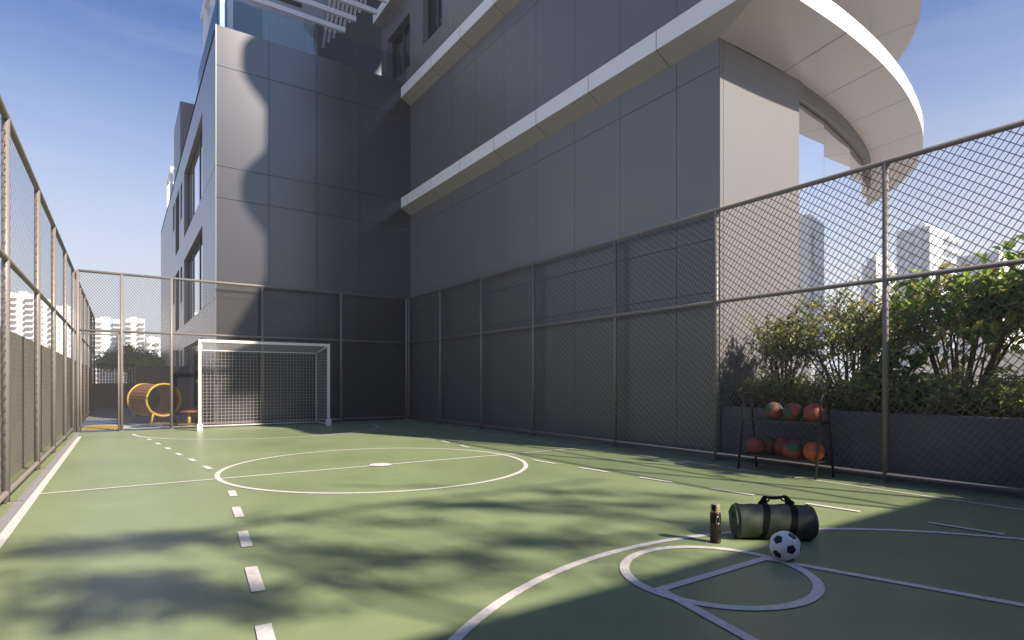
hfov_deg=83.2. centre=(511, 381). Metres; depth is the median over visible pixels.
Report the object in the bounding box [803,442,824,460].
basketball
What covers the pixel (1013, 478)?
planter
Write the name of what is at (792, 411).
basketball
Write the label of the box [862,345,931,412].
shrub
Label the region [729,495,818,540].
duffel bag
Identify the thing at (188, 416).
play stool
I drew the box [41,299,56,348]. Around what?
tower block
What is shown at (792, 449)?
basketball
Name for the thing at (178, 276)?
window
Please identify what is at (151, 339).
tower block
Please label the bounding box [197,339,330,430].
futsal goal
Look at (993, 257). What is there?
window
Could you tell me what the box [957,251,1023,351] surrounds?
tower block
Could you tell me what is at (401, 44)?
window
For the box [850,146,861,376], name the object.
window
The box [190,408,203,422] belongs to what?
play stool
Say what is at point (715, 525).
water bottle
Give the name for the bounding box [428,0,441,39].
window
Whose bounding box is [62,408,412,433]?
playground floor
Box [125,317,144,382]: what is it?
tower block
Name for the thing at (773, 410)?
basketball
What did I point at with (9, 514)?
drain strip
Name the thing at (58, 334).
tower block
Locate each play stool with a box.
[180,410,197,426]
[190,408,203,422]
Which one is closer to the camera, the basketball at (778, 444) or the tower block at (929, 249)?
the basketball at (778, 444)
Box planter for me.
[722,406,1023,497]
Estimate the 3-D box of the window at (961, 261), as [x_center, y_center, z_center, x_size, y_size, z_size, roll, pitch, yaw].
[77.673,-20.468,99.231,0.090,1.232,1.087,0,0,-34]
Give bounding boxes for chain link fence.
[0,94,94,503]
[75,269,409,432]
[408,119,1023,493]
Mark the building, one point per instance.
(403, 148)
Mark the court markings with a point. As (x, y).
(263, 631)
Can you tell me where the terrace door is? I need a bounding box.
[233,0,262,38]
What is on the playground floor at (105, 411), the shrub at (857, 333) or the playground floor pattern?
the playground floor pattern
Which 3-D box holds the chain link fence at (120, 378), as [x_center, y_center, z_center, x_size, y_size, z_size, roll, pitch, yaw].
[-6.714,-0.716,15.768,8.363,3.832,0.163,0,0,-34]
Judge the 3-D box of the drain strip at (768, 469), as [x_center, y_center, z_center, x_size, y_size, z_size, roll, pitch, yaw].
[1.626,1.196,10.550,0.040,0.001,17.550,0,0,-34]
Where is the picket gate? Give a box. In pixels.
[92,363,134,408]
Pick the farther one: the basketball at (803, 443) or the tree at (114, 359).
the tree at (114, 359)
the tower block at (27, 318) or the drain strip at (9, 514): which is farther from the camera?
the tower block at (27, 318)
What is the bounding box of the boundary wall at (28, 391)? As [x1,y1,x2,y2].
[0,326,89,485]
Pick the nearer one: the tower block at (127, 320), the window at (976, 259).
the window at (976, 259)
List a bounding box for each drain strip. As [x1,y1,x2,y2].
[0,433,79,531]
[407,420,1023,504]
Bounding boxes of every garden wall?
[92,383,135,408]
[136,366,189,415]
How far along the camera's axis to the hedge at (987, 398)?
7.27 m
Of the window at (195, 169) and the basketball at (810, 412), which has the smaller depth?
the basketball at (810, 412)
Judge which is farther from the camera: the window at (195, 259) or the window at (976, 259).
the window at (976, 259)
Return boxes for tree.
[89,339,158,379]
[123,352,164,382]
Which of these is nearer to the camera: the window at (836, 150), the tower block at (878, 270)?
the window at (836, 150)
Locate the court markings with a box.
[0,422,1023,639]
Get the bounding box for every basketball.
[746,437,764,454]
[761,436,775,453]
[764,402,782,419]
[773,438,788,455]
[782,440,802,458]
[783,403,802,420]
[800,440,813,457]
[803,403,824,421]
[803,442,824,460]
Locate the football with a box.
[769,531,800,560]
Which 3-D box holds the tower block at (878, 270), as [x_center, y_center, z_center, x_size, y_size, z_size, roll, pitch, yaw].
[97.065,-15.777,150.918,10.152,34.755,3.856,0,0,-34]
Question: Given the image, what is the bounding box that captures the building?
[161,0,922,458]
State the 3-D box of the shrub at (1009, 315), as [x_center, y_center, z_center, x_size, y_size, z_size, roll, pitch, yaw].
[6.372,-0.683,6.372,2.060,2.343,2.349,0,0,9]
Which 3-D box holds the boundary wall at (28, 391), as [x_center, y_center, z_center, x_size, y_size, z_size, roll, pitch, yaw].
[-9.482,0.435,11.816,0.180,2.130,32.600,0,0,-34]
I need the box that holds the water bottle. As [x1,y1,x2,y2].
[710,503,720,543]
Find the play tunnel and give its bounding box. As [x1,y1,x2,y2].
[127,383,181,423]
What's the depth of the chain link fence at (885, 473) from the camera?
7.99 m
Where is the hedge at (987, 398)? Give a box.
[734,364,1023,417]
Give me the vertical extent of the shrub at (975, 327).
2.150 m
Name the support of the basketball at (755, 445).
on the ball rack
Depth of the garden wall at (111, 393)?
27.11 m
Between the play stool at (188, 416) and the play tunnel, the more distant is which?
the play tunnel
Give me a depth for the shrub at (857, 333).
8.04 m
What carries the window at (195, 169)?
in the building
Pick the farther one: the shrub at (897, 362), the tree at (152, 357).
the tree at (152, 357)
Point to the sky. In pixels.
(92, 91)
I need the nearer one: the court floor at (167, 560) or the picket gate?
the court floor at (167, 560)
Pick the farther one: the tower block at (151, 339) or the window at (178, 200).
the tower block at (151, 339)
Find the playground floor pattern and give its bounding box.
[75,420,205,431]
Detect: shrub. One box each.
[745,307,828,407]
[760,273,941,410]
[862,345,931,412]
[875,235,1023,414]
[974,235,1023,354]
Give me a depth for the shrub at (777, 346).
8.66 m
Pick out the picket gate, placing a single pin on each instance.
(112, 405)
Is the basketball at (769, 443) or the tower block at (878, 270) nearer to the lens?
the basketball at (769, 443)
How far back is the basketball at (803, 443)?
7.37 m
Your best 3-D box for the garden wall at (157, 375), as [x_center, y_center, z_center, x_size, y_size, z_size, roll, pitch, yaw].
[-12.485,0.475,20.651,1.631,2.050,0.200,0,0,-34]
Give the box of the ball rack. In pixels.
[737,392,834,479]
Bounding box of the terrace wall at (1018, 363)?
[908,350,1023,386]
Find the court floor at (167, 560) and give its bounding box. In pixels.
[0,419,1023,639]
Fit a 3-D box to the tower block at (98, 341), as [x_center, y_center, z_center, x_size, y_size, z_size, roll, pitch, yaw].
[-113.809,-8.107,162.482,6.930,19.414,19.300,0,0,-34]
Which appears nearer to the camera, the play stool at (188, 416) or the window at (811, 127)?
the window at (811, 127)
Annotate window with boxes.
[178,200,178,249]
[178,276,178,328]
[188,130,201,227]
[188,235,201,320]
[188,343,201,415]
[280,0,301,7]
[392,21,409,79]
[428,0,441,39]
[799,103,823,384]
[824,121,849,393]
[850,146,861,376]
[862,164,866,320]
[959,259,966,266]
[973,257,980,264]
[987,254,995,262]
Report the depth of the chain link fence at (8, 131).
7.74 m
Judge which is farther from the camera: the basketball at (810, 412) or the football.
the basketball at (810, 412)
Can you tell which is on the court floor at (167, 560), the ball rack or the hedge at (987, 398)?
the ball rack
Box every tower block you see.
[10,291,41,344]
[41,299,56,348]
[56,304,75,359]
[92,317,119,382]
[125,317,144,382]
[145,336,159,356]
[867,254,896,360]
[897,223,960,378]
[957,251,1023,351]
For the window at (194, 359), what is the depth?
21.24 m
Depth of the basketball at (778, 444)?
7.63 m
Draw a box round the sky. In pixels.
[0,0,1023,380]

